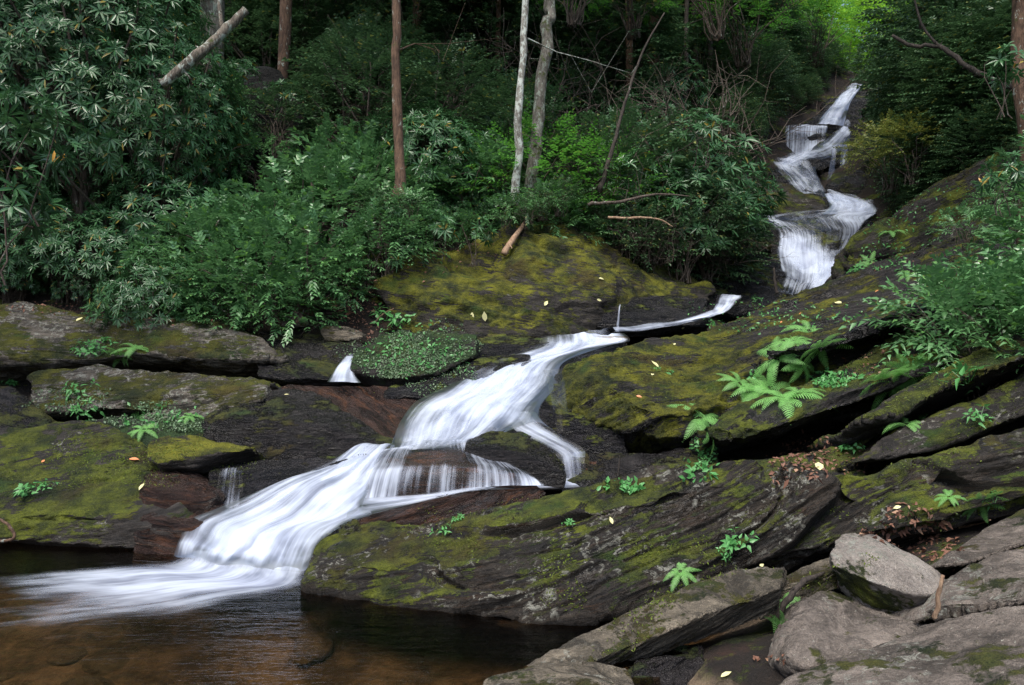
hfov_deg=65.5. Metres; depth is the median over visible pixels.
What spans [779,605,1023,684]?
grey slab
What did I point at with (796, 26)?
evergreen shrub
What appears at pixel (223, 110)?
evergreen shrub
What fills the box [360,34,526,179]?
evergreen shrub
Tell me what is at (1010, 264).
doghobble shrub
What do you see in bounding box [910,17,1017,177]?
tall evergreen shrub
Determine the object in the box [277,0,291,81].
forest tree
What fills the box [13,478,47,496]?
herb
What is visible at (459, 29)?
tall evergreen shrub
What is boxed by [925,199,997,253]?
doghobble shrub
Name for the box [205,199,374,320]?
doghobble shrub
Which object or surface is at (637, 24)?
tall evergreen shrub
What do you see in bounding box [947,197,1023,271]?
doghobble shrub
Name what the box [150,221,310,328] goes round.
doghobble shrub
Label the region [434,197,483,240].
rhododendron shrub
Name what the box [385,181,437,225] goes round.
doghobble shrub
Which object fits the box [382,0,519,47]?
tall evergreen shrub
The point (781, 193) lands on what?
rhododendron shrub
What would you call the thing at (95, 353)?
herb
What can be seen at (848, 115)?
stream bed rock
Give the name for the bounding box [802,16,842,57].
evergreen shrub
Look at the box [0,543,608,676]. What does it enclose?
pool water
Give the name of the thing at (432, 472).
stream bed rock
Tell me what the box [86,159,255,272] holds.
rhododendron shrub
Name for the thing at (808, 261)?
waterfall
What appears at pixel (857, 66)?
evergreen shrub
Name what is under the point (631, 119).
evergreen shrub
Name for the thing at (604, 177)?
leaning branch
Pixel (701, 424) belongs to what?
fern
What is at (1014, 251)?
doghobble shrub
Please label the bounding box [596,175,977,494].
creeping sprigs
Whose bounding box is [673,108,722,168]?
rhododendron sprig
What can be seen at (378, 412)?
brown wet slab
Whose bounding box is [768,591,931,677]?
brown grey boulder
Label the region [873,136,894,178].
evergreen shrub
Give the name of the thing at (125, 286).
rhododendron shrub
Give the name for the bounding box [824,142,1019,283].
mossy bank rock
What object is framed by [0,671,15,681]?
pool stone
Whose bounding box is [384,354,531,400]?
wet ledge
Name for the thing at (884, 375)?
fern
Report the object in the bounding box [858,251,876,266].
fern
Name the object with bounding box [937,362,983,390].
herb
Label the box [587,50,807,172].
bare shrub
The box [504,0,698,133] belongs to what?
tall evergreen shrub
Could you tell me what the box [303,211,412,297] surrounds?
doghobble shrub
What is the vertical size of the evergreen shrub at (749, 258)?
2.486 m
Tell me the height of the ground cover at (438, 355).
1.198 m
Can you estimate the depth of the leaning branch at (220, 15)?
10.58 m
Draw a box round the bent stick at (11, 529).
[0,518,15,542]
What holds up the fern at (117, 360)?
on the long ledge boulder at (219, 354)
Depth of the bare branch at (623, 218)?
12.20 m
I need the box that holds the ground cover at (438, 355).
[21,318,483,432]
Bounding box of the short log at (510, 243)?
[501,222,526,255]
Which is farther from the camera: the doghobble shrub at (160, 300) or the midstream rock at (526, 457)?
the doghobble shrub at (160, 300)
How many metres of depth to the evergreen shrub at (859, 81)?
25.94 m
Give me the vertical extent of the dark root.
0.243 m
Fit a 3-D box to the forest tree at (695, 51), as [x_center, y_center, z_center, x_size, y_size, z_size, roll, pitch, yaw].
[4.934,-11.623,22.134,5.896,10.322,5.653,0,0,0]
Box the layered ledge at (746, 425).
[689,296,1022,455]
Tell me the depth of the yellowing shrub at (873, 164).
15.42 m
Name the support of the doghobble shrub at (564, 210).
on the ground at (220, 644)
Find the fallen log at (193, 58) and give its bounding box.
[158,7,248,88]
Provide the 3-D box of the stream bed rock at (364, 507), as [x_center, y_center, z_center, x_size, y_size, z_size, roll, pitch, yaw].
[-1.710,1.548,6.717,1.424,0.970,2.287,0,0,19]
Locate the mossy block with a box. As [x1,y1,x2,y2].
[146,435,262,473]
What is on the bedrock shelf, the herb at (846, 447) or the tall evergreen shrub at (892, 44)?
the herb at (846, 447)
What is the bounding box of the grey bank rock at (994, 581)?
[891,546,1023,624]
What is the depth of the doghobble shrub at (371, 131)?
12.57 m
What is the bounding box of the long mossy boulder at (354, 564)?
[300,428,1023,640]
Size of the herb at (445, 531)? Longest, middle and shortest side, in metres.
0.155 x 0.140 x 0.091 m
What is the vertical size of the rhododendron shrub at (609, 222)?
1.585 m
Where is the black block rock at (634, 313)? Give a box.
[596,295,709,340]
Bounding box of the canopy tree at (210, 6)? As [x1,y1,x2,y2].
[198,0,224,211]
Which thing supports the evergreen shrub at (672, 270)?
on the ground at (220, 644)
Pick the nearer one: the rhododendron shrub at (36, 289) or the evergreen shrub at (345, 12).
the rhododendron shrub at (36, 289)
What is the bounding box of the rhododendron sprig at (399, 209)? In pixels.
[381,203,404,228]
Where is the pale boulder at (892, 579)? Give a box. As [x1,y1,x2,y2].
[829,533,944,613]
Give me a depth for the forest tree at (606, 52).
20.95 m
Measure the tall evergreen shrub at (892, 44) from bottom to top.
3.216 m
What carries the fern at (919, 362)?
on the layered ledge at (746, 425)
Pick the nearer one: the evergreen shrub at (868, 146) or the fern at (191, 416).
the fern at (191, 416)
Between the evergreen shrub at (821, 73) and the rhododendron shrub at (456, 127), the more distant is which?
the evergreen shrub at (821, 73)
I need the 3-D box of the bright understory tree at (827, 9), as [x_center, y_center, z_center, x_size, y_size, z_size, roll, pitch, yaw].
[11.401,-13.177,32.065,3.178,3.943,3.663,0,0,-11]
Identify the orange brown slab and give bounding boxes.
[349,489,541,525]
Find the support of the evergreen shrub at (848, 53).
on the ground at (220, 644)
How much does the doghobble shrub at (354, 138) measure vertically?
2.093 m
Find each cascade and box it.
[402,332,624,463]
[499,420,583,478]
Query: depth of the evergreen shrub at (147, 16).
16.76 m
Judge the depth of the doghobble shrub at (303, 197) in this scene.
10.84 m
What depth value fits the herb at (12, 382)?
9.32 m
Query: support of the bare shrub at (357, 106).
on the ground at (220, 644)
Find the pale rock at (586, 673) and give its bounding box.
[483,662,634,684]
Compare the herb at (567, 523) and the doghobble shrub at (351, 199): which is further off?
the doghobble shrub at (351, 199)
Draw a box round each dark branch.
[891,34,1011,90]
[913,0,938,44]
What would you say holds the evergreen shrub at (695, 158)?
on the ground at (220, 644)
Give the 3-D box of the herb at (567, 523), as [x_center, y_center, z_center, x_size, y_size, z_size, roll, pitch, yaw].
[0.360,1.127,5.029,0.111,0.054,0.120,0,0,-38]
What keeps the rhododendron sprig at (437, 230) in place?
on the mossy mound
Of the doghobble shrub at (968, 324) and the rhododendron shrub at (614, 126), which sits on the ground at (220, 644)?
the rhododendron shrub at (614, 126)
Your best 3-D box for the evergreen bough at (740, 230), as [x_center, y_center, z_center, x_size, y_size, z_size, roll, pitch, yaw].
[3.728,-2.124,14.395,1.698,1.398,1.801,0,0,33]
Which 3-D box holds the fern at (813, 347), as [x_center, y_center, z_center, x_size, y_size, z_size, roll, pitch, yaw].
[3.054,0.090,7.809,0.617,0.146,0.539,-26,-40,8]
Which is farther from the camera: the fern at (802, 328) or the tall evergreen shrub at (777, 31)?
the tall evergreen shrub at (777, 31)
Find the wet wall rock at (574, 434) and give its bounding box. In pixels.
[538,372,627,456]
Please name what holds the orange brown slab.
on the ground at (220, 644)
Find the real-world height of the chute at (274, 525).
0.688 m
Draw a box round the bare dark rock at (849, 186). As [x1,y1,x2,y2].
[822,170,871,204]
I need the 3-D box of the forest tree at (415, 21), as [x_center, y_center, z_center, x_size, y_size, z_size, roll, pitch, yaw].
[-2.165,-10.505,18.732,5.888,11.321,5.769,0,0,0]
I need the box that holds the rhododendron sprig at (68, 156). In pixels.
[0,88,90,228]
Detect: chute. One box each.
[181,443,385,560]
[615,294,739,329]
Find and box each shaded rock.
[0,386,58,427]
[89,416,202,446]
[649,264,697,284]
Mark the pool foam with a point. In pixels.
(197, 570)
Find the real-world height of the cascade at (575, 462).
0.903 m
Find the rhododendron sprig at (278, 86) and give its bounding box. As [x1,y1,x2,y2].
[262,79,304,127]
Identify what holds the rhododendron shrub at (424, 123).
on the ground at (220, 644)
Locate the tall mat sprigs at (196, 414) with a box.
[124,319,472,430]
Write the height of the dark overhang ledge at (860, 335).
1.719 m
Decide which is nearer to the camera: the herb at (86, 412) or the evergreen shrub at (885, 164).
the herb at (86, 412)
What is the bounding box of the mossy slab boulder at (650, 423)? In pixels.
[557,227,1016,453]
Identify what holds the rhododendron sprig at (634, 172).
on the evergreen shrub at (631, 119)
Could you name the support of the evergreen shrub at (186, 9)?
on the ground at (220, 644)
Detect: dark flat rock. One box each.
[683,254,787,319]
[742,182,826,224]
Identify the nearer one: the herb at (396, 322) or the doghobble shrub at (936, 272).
the doghobble shrub at (936, 272)
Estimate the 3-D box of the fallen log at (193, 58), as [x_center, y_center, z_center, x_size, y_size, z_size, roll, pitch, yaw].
[-4.006,-3.854,10.379,1.105,1.217,0.248,0,0,-19]
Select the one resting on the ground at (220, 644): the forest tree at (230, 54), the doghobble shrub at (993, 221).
the forest tree at (230, 54)
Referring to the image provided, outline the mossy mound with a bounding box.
[373,223,715,336]
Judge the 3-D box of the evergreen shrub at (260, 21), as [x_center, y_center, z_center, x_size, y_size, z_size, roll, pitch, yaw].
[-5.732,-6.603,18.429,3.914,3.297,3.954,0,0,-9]
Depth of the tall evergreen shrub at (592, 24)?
19.85 m
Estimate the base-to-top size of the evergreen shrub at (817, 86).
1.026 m
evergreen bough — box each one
[192,103,269,173]
[232,81,332,161]
[352,181,417,230]
[497,184,551,230]
[533,171,585,216]
[576,188,679,264]
[603,207,697,272]
[633,197,736,283]
[652,168,754,252]
[663,203,760,282]
[707,191,767,262]
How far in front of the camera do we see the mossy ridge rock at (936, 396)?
6.48 m
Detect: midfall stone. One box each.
[798,158,823,174]
[803,189,813,194]
[820,235,840,251]
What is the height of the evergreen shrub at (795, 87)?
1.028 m
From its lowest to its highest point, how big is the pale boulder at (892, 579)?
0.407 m
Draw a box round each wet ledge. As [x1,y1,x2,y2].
[208,453,365,517]
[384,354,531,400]
[472,333,627,357]
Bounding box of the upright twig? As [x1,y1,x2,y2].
[773,268,778,293]
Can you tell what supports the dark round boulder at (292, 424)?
on the ground at (220, 644)
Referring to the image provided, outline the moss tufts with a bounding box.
[0,177,1023,652]
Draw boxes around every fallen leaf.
[482,312,486,320]
[721,671,730,676]
[815,462,822,469]
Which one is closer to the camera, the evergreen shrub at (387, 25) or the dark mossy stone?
the dark mossy stone
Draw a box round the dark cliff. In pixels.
[840,116,872,142]
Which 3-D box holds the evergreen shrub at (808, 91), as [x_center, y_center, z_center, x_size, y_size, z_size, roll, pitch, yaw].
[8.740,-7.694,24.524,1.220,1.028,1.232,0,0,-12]
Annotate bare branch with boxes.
[587,193,690,206]
[608,216,672,226]
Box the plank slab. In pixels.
[518,566,786,669]
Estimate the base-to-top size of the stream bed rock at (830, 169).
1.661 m
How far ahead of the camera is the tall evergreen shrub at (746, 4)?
23.91 m
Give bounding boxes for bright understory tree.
[758,0,839,26]
[789,0,807,24]
[793,0,882,46]
[798,0,912,73]
[806,13,833,44]
[813,0,950,70]
[814,0,898,70]
[833,0,908,72]
[833,46,860,72]
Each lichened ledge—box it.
[27,364,281,421]
[142,385,271,423]
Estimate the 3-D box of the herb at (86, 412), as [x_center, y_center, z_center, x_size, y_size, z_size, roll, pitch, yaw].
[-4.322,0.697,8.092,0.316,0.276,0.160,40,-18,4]
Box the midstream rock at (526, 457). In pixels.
[465,431,565,494]
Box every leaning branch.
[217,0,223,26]
[597,12,664,192]
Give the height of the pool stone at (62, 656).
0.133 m
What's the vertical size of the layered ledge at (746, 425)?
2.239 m
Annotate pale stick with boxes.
[931,574,944,619]
[958,519,990,528]
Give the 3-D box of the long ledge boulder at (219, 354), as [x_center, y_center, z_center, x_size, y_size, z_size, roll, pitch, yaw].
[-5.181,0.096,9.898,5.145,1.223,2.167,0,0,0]
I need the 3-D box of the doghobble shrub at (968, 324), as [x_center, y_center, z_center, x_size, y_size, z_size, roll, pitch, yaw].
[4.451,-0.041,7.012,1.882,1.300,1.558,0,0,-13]
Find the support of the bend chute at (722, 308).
on the black block rock at (634, 313)
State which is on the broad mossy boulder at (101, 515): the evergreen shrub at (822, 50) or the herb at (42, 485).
the herb at (42, 485)
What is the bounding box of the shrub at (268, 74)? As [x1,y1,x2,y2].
[220,64,318,196]
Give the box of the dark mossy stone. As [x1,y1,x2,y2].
[626,644,704,684]
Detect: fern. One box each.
[101,347,131,367]
[110,343,148,355]
[127,423,158,441]
[129,411,145,418]
[178,413,203,423]
[663,563,700,590]
[669,403,718,438]
[695,410,713,452]
[716,372,758,401]
[730,381,769,401]
[746,375,790,399]
[747,387,839,424]
[751,336,804,388]
[765,337,810,348]
[765,610,785,627]
[772,592,800,631]
[776,384,824,412]
[778,320,821,333]
[781,340,813,383]
[800,333,853,374]
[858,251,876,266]
[860,364,929,409]
[861,367,916,402]
[879,230,906,236]
[882,418,920,431]
[883,353,940,389]
[897,271,919,281]
[934,489,965,505]
[962,491,1006,522]
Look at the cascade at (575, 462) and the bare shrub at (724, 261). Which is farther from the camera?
the bare shrub at (724, 261)
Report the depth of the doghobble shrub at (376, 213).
11.13 m
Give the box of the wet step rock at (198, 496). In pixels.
[132,469,230,569]
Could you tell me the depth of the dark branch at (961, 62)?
10.59 m
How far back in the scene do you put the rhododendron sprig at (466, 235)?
11.94 m
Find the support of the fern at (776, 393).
on the layered ledge at (746, 425)
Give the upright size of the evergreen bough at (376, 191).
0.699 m
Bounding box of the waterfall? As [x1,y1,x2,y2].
[769,84,875,288]
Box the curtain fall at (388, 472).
[359,440,576,504]
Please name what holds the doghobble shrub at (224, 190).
on the ground at (220, 644)
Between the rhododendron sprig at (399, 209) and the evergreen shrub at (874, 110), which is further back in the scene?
the evergreen shrub at (874, 110)
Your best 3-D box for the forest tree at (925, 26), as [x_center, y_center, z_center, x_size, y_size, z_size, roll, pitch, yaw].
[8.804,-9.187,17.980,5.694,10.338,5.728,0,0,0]
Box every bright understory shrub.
[437,99,620,226]
[467,112,655,227]
[492,125,676,241]
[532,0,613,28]
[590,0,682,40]
[672,0,770,41]
[683,0,801,68]
[735,0,822,30]
[774,0,866,68]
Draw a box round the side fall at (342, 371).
[334,356,355,382]
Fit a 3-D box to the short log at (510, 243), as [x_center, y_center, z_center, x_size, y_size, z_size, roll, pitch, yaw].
[0.066,-1.579,11.927,0.198,0.625,0.676,0,0,30]
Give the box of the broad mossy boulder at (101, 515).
[0,420,208,569]
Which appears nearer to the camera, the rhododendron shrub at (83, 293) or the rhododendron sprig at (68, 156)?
the rhododendron sprig at (68, 156)
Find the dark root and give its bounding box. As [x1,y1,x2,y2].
[774,571,824,621]
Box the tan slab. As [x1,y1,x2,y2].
[773,558,837,617]
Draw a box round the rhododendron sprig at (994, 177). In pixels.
[972,150,1023,216]
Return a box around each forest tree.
[227,0,232,61]
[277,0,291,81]
[302,0,308,84]
[412,0,490,101]
[495,0,500,76]
[603,6,634,96]
[625,0,664,88]
[644,0,724,120]
[647,0,760,152]
[691,0,699,95]
[705,0,743,77]
[917,1,986,111]
[1010,0,1023,254]
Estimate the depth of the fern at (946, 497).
5.11 m
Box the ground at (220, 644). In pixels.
[0,0,1023,684]
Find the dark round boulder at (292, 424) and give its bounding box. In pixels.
[201,388,395,459]
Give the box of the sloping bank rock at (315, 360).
[243,329,364,386]
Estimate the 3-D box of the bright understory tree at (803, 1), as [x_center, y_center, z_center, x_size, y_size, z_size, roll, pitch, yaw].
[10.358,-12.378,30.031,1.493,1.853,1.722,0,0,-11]
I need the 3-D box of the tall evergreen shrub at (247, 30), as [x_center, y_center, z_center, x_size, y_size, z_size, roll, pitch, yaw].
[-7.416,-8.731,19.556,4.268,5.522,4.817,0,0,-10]
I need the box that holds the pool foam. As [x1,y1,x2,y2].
[61,550,302,601]
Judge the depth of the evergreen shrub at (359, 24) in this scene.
15.31 m
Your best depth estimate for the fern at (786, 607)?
4.31 m
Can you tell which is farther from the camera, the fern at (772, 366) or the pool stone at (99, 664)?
the fern at (772, 366)
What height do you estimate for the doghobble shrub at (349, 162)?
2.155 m
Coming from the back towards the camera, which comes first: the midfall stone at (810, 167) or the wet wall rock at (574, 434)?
the midfall stone at (810, 167)
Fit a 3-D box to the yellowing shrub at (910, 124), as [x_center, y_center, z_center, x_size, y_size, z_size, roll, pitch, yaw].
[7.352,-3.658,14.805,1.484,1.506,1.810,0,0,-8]
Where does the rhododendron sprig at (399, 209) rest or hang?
on the doghobble shrub at (376, 213)
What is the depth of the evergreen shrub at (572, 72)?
17.50 m
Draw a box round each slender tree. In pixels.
[390,0,502,200]
[510,0,635,205]
[516,0,565,214]
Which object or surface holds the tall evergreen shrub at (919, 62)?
on the ground at (220, 644)
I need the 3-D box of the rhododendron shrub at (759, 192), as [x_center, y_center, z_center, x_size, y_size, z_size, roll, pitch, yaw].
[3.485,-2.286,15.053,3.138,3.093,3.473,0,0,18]
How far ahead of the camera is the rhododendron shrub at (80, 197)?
10.62 m
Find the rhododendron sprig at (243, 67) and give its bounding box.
[226,57,261,101]
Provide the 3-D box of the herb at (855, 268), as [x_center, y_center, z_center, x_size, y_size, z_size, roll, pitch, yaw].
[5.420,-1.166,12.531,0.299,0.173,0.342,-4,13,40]
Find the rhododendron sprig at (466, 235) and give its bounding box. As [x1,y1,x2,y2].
[455,215,497,266]
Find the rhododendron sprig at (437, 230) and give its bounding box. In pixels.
[416,209,459,259]
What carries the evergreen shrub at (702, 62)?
on the ground at (220, 644)
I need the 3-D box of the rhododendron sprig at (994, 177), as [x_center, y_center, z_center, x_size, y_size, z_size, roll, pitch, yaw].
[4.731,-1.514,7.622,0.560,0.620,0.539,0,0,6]
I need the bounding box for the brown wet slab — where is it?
[282,384,425,445]
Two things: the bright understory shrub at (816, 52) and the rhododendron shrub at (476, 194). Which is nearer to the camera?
the rhododendron shrub at (476, 194)
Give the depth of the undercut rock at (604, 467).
7.43 m
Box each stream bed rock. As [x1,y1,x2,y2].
[179,461,378,601]
[365,449,544,510]
[392,345,630,455]
[763,203,878,295]
[768,168,828,202]
[772,135,854,176]
[782,132,837,152]
[803,90,871,133]
[819,152,853,176]
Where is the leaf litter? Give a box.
[0,95,965,665]
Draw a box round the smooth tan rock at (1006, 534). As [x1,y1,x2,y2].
[930,509,1023,569]
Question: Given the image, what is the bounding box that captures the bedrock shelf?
[757,438,866,476]
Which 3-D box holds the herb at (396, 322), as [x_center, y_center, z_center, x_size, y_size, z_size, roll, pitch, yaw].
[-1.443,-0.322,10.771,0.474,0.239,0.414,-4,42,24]
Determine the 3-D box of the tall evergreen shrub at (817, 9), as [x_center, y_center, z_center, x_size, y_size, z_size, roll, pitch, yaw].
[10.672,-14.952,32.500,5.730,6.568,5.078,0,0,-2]
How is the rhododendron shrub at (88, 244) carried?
on the ground at (220, 644)
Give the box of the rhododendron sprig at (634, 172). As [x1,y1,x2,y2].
[610,148,658,201]
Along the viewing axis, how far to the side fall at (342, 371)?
8.82 m
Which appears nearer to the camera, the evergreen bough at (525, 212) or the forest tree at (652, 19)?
the evergreen bough at (525, 212)
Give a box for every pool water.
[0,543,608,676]
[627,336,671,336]
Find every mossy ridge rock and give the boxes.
[806,331,1023,452]
[836,371,1023,471]
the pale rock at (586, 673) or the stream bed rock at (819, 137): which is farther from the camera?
the stream bed rock at (819, 137)
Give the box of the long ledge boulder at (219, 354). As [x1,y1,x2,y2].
[0,301,288,380]
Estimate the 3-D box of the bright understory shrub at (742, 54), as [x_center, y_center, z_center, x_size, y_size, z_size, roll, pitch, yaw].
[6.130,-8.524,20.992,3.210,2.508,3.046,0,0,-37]
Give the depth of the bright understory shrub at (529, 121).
12.98 m
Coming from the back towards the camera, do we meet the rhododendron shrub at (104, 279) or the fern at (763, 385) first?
the rhododendron shrub at (104, 279)
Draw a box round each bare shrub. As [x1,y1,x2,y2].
[288,14,451,144]
[332,69,494,156]
[373,7,572,114]
[435,0,643,119]
[465,76,705,192]
[515,81,714,211]
[567,186,690,248]
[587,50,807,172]
[608,204,690,265]
[641,51,844,191]
[643,191,735,277]
[694,215,793,273]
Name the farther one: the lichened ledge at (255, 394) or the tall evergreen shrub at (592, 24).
the tall evergreen shrub at (592, 24)
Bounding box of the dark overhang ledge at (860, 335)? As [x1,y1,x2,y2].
[751,271,1013,371]
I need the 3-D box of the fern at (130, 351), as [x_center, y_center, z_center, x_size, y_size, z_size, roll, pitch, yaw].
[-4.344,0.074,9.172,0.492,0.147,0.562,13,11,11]
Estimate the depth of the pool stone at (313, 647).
5.14 m
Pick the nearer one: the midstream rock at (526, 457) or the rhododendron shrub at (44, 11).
the midstream rock at (526, 457)
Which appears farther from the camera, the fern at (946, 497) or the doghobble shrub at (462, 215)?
the doghobble shrub at (462, 215)
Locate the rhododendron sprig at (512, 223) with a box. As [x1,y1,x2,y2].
[509,214,533,238]
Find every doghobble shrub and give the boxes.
[80,285,173,319]
[112,275,198,318]
[118,191,291,311]
[127,244,250,324]
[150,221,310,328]
[151,183,303,283]
[160,282,261,332]
[170,215,340,330]
[170,262,319,335]
[177,60,272,123]
[195,181,363,283]
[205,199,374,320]
[209,128,306,199]
[224,143,410,269]
[225,258,349,346]
[259,112,435,227]
[273,236,380,313]
[284,148,418,247]
[289,128,466,244]
[290,138,422,249]
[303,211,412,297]
[337,193,450,277]
[348,199,407,248]
[353,196,431,247]
[380,201,457,254]
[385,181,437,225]
[422,206,488,250]
[427,131,541,231]
[436,120,565,224]
[445,197,518,245]
[470,145,566,218]
[483,189,538,229]
[494,167,605,231]
[512,183,628,248]
[516,188,598,241]
[517,178,570,221]
[838,245,1019,369]
[877,248,1023,369]
[880,260,1023,401]
[904,241,1023,339]
[917,266,1023,394]
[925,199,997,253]
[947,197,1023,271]
[958,171,1023,224]
[964,244,1023,339]
[970,188,1023,295]
[978,114,1023,253]
[991,304,1023,380]
[1002,256,1023,336]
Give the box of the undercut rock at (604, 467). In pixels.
[561,447,718,492]
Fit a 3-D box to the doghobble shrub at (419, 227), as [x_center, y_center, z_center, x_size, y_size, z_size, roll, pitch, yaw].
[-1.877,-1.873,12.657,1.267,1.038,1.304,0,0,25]
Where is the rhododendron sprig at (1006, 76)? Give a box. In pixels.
[977,41,1023,119]
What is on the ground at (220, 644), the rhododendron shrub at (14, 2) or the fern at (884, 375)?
the rhododendron shrub at (14, 2)
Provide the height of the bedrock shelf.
0.610 m
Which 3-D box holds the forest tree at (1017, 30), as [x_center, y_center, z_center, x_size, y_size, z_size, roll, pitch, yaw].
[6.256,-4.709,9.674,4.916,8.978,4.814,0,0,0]
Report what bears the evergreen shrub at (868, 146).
on the ground at (220, 644)
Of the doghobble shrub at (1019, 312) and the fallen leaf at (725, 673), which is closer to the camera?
the fallen leaf at (725, 673)
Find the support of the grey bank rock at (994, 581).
on the ground at (220, 644)
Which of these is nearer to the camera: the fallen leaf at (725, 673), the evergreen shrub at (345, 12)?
the fallen leaf at (725, 673)
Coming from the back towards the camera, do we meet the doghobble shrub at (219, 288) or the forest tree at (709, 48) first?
the forest tree at (709, 48)
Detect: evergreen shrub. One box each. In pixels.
[71,1,225,47]
[71,44,272,196]
[83,0,190,58]
[134,0,279,65]
[177,0,312,53]
[180,0,344,102]
[226,0,428,96]
[236,0,361,72]
[249,22,462,175]
[288,7,455,148]
[296,0,476,97]
[296,2,461,126]
[313,0,371,30]
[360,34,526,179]
[367,0,520,77]
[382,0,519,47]
[404,0,579,111]
[408,44,498,130]
[451,0,627,89]
[453,65,600,209]
[478,0,624,53]
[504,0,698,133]
[521,96,720,263]
[522,54,617,154]
[550,10,640,95]
[561,0,689,45]
[581,102,764,274]
[584,3,703,85]
[604,201,702,279]
[611,0,759,67]
[630,174,785,299]
[639,204,740,288]
[653,137,736,213]
[656,153,760,248]
[656,212,751,271]
[659,7,761,108]
[668,0,778,67]
[688,92,767,160]
[696,69,779,135]
[698,29,799,130]
[701,0,818,72]
[711,84,770,153]
[714,24,804,102]
[722,54,766,108]
[737,34,783,85]
[743,32,799,89]
[758,36,812,83]
[761,11,794,39]
[768,12,807,43]
[768,81,806,112]
[770,0,834,27]
[770,72,815,103]
[779,78,816,103]
[786,33,831,76]
[790,7,828,46]
[791,72,824,100]
[792,63,821,91]
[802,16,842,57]
[803,44,835,76]
[808,40,847,75]
[808,67,831,89]
[817,41,855,73]
[846,0,1011,155]
[846,31,897,79]
[850,57,888,90]
[854,120,906,168]
[863,78,890,136]
[864,76,894,115]
[867,0,988,111]
[867,17,1003,173]
[872,26,904,82]
[872,120,980,215]
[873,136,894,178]
[874,10,933,101]
[874,123,927,182]
[877,134,954,209]
[885,59,970,150]
[887,0,974,93]
[887,71,992,193]
[890,0,1011,120]
[890,0,1015,178]
[896,151,973,206]
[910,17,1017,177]
[910,115,1014,195]
[917,0,1016,164]
[923,96,1016,185]
[950,94,1017,172]
[951,0,1017,146]
[967,80,1018,158]
[979,7,1014,142]
[1007,123,1019,200]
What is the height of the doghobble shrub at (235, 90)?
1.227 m
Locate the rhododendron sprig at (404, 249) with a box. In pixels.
[382,239,428,272]
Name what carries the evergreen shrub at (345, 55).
on the ground at (220, 644)
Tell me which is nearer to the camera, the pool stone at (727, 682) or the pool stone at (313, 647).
the pool stone at (727, 682)
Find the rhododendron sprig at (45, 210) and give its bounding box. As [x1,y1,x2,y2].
[0,161,66,286]
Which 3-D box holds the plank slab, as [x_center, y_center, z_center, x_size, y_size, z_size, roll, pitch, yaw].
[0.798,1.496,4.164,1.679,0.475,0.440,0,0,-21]
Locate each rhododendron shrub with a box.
[0,0,67,197]
[0,0,93,194]
[0,0,133,297]
[0,0,227,292]
[0,129,125,280]
[0,151,69,260]
[0,198,77,300]
[0,252,48,303]
[1,201,130,303]
[6,0,195,225]
[38,201,183,304]
[42,0,234,215]
[49,265,110,305]
[68,4,253,270]
[82,246,220,331]
[83,159,213,272]
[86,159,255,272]
[91,251,150,294]
[115,45,253,251]
[330,0,411,78]
[352,147,432,227]
[358,97,491,230]
[366,166,450,238]
[378,105,487,204]
[388,106,493,214]
[409,189,459,240]
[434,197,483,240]
[438,157,502,209]
[453,71,571,154]
[455,178,506,231]
[558,191,647,253]
[566,104,674,182]
[569,113,788,261]
[578,161,709,266]
[589,84,691,160]
[610,54,717,126]
[611,157,760,267]
[640,139,782,249]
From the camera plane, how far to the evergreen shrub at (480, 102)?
13.84 m
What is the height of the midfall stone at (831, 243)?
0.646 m
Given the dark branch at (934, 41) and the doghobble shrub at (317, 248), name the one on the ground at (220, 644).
the doghobble shrub at (317, 248)
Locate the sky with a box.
[798,1,885,72]
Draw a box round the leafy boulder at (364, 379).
[350,330,478,386]
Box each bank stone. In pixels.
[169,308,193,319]
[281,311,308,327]
[320,326,365,340]
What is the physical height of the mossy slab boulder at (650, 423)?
4.569 m
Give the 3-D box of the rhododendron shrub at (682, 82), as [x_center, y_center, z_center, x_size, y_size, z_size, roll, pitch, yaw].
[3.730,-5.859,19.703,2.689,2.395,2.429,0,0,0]
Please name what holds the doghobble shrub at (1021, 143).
on the ground at (220, 644)
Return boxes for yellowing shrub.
[832,108,924,196]
[864,105,954,186]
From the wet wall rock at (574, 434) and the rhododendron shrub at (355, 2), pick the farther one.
the rhododendron shrub at (355, 2)
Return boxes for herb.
[1,379,16,385]
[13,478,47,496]
[36,481,58,491]
[61,378,100,400]
[68,397,105,420]
[69,339,97,355]
[70,342,107,358]
[90,336,117,347]
[369,303,400,324]
[387,314,414,328]
[430,524,451,535]
[451,512,464,522]
[561,518,574,525]
[703,318,715,327]
[716,546,730,560]
[720,526,757,554]
[747,369,760,379]
[838,442,865,453]
[846,262,863,273]
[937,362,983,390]
[962,404,993,427]
[978,490,1000,511]
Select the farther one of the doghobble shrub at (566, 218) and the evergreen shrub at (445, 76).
the evergreen shrub at (445, 76)
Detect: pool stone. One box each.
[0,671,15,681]
[46,645,87,665]
[61,675,113,684]
[80,634,96,643]
[82,654,129,674]
[287,619,319,638]
[294,630,330,643]
[294,633,333,664]
[295,656,310,665]
[715,679,738,684]
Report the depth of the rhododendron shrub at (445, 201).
12.95 m
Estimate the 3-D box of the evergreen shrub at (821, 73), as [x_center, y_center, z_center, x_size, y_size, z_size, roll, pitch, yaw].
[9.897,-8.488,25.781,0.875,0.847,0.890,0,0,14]
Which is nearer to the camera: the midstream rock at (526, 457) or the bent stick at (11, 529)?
the bent stick at (11, 529)

